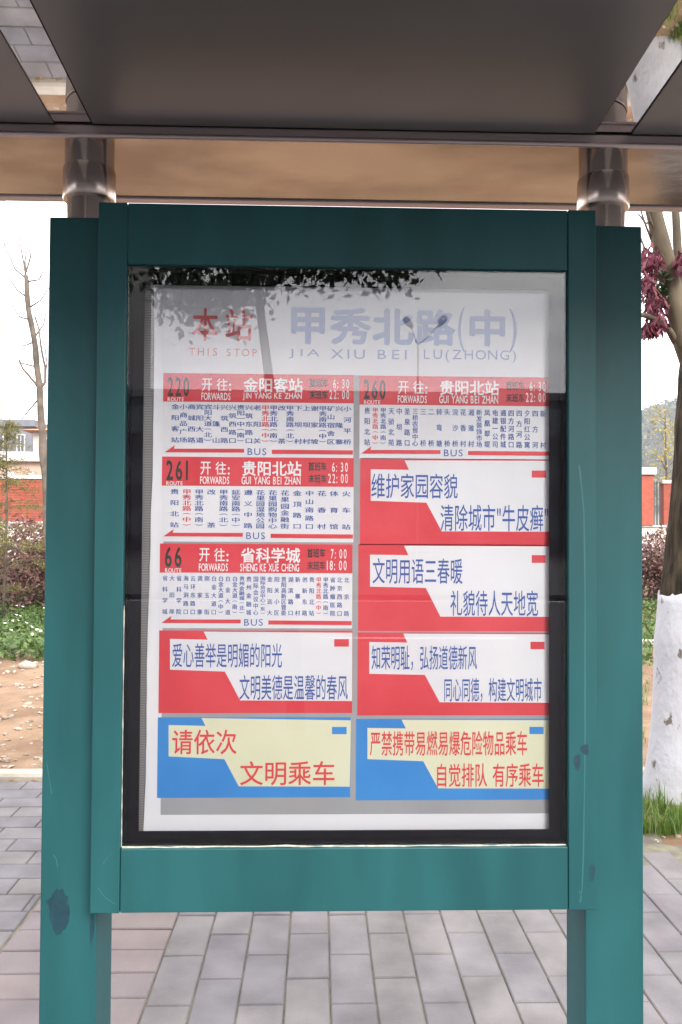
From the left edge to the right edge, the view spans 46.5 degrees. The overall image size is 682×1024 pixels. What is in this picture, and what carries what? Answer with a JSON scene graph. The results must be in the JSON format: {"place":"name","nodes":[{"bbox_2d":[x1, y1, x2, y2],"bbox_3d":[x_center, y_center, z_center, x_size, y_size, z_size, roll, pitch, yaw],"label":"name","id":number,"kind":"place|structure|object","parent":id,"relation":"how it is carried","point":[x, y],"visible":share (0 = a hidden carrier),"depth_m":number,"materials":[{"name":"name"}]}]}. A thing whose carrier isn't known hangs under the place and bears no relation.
{"place":"outdoors","nodes":[
{"label":"outdoors","id":0,"kind":"place"},
{"bbox_2d":[0,570,656,768],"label":"soil bed","id":1,"kind":"object","parent":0,"point":[12,696],"visible":0.01,"depth_m":6.30,"materials":[{"name":"brown soil"}]},
{"bbox_2d":[0,451,40,474],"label":"building","id":2,"kind":"structure","parent":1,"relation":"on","point":[32,458],"depth_m":33.62,"materials":[{"name":"white paint"}]},
{"bbox_2d":[0,595,41,634],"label":"weed flowers","id":3,"kind":"object","parent":1,"relation":"on","point":[17,619],"visible":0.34,"depth_m":9.73,"materials":[{"name":"white plant"}]},
{"bbox_2d":[0,411,44,618],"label":"conifer","id":4,"kind":"object","parent":1,"relation":"on","point":[9,425],"visible":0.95,"depth_m":11.49,"materials":[{"name":"green plant"}]},
{"bbox_2d":[0,505,44,609],"bbox_3d":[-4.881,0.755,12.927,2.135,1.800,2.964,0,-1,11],"label":"reddish shrub","id":5,"kind":"object","parent":1,"relation":"on","point":[40,578],"visible":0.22,"depth_m":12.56,"materials":[{"name":"red plant"}]},
{"bbox_2d":[4,224,48,541],"bbox_3d":[-4.082,-1.107,10.420,0.745,5.399,0.145,0,-1,-2],"label":"bare tree","id":6,"kind":"object","parent":1,"relation":"on","point":[39,384],"visible":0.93,"depth_m":10.42,"materials":[{"name":"grey plant"}]},
{"bbox_2d":[17,661,38,668],"bbox_3d":[-3.152,1.546,7.978,0.172,0.103,0.182,0,-1,-2],"label":"stone","id":7,"kind":"object","parent":1,"relation":"on","point":[27,665],"visible":0.97,"depth_m":7.92,"materials":[{"name":"beige stone"}]},
{"bbox_2d":[0,584,657,664],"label":"ground cover","id":8,"kind":"object","parent":1,"relation":"on","point":[16,637],"visible":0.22,"depth_m":10.09,"materials":[{"name":"green plant"}]},
{"bbox_2d":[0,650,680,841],"bbox_3d":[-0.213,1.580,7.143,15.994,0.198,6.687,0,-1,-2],"label":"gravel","id":9,"kind":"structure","parent":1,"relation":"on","point":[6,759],"depth_m":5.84,"materials":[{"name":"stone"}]},
{"bbox_2d":[642,639,653,650],"bbox_3d":[4.389,1.669,9.349,5.700,0.320,0.120,0,-1,-2],"label":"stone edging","id":10,"kind":"object","parent":1,"relation":"on","point":[646,642],"depth_m":9.27,"materials":[{"name":"beige stone"}]},
{"bbox_2d":[642,543,663,603],"bbox_3d":[4.210,0.933,13.823,3.110,1.489,2.091,0,-1,-2],"label":"reddish shrub","id":11,"kind":"object","parent":1,"relation":"on","point":[646,584],"visible":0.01,"depth_m":13.84,"materials":[{"name":"red plant"}]},
{"bbox_2d":[642,523,667,602],"bbox_3d":[5.349,0.930,13.923,2.524,1.534,2.111,0,-1,-2],"label":"reddish shrub","id":12,"kind":"object","parent":1,"relation":"on","point":[657,565],"visible":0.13,"depth_m":13.68,"materials":[{"name":"red plant"}]},
{"bbox_2d":[642,402,673,493],"bbox_3d":[11.015,-1.182,27.385,2.004,5.149,2.203,0,-1,-2],"label":"sapling","id":13,"kind":"object","parent":1,"relation":"on","point":[665,459],"visible":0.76,"depth_m":27.32,"materials":[{"name":"green plant"}]},
{"bbox_2d":[658,412,674,485],"bbox_3d":[12.499,-1.193,29.185,1.599,5.149,2.192,0,-1,-2],"label":"sapling","id":14,"kind":"object","parent":1,"relation":"on","point":[672,427],"visible":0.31,"depth_m":29.63,"materials":[{"name":"green plant"}]},
{"bbox_2d":[0,781,681,1023],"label":"pavement","id":15,"kind":"structure","parent":0,"point":[420,967],"depth_m":2.77,"materials":[{"name":"grey brick"}]},
{"bbox_2d":[0,0,681,1023],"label":"bus shelter","id":16,"kind":"object","parent":15,"relation":"on","point":[518,104],"visible":0.89,"depth_m":1.69,"materials":[{"name":"teal metal"}]},
{"bbox_2d":[90,202,596,912],"bbox_3d":[0.011,0.092,1.727,1.049,1.471,0.144,0,-1,-2],"label":"display case","id":17,"kind":"object","parent":16,"relation":"attached to","point":[142,252],"visible":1,"depth_m":1.67,"materials":[{"name":"teal metal"}]},
{"bbox_2d":[143,285,548,830],"bbox_3d":[0.025,0.096,1.714,0.886,1.208,0.004,0,-1,-2],"label":"route poster","id":18,"kind":"object","parent":17,"relation":"attached to","point":[348,618],"visible":1,"depth_m":1.72,"materials":[{"name":"white paper"}]},
{"bbox_2d":[645,801,681,845],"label":"tree pit soil","id":19,"kind":"object","parent":15,"relation":"on","point":[672,840],"visible":0.03,"depth_m":3.87,"materials":[{"name":"soil"}]},
{"bbox_2d":[638,211,681,804],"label":"street tree","id":20,"kind":"object","parent":19,"relation":"on","point":[661,286],"visible":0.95,"depth_m":4.42,"materials":[{"name":"brown plant"}]},
{"bbox_2d":[642,661,681,838],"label":"grass","id":21,"kind":"structure","parent":19,"relation":"on","point":[673,826],"depth_m":4.03,"materials":[{"name":"green plant"}]},
{"bbox_2d":[2,201,681,423],"label":"sky","id":22,"kind":"structure","parent":0,"point":[660,363],"materials":[{"name":"white"}]},
{"bbox_2d":[642,420,673,524],"bbox_3d":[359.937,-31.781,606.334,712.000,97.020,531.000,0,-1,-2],"label":"hill","id":23,"kind":"structure","parent":0,"point":[663,443],"depth_m":495.91,"materials":[{"name":"plant"}]},
{"bbox_2d":[642,397,676,511],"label":"hillside wood","id":24,"kind":"object","parent":23,"relation":"on","point":[649,427],"visible":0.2,"depth_m":498.52,"materials":[{"name":"green plant"}]},
{"bbox_3d":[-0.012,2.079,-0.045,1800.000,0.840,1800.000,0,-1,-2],"label":"ground","id":25,"kind":"structure","parent":0,"visible":0},
{"bbox_2d":[0,201,5,418],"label":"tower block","id":26,"kind":"structure","parent":25,"relation":"on","point":[2,236],"depth_m":138.38,"materials":[{"name":"white"}]},
{"bbox_2d":[0,419,46,451],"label":"building","id":27,"kind":"structure","parent":25,"relation":"on","point":[29,424],"depth_m":59.47,"materials":[{"name":"white paint"}]},
{"bbox_2d":[16,434,25,451],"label":"window","id":28,"kind":"structure","parent":27,"relation":"in","point":[23,436],"depth_m":59.45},
{"bbox_2d":[23,428,46,451],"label":"building","id":29,"kind":"structure","parent":27,"relation":"part of","point":[35,432],"depth_m":51.59,"materials":[{"name":"white paint"}]},
{"bbox_2d":[0,767,644,781],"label":"stone kerb","id":30,"kind":"structure","parent":25,"relation":"on","point":[18,775],"depth_m":4.71,"materials":[{"name":"beige stone"}]},
{"bbox_2d":[0,467,671,564],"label":"brick wall","id":31,"kind":"structure","parent":25,"relation":"on","point":[648,503],"depth_m":21.15,"materials":[{"name":"red brick"}]}
]}

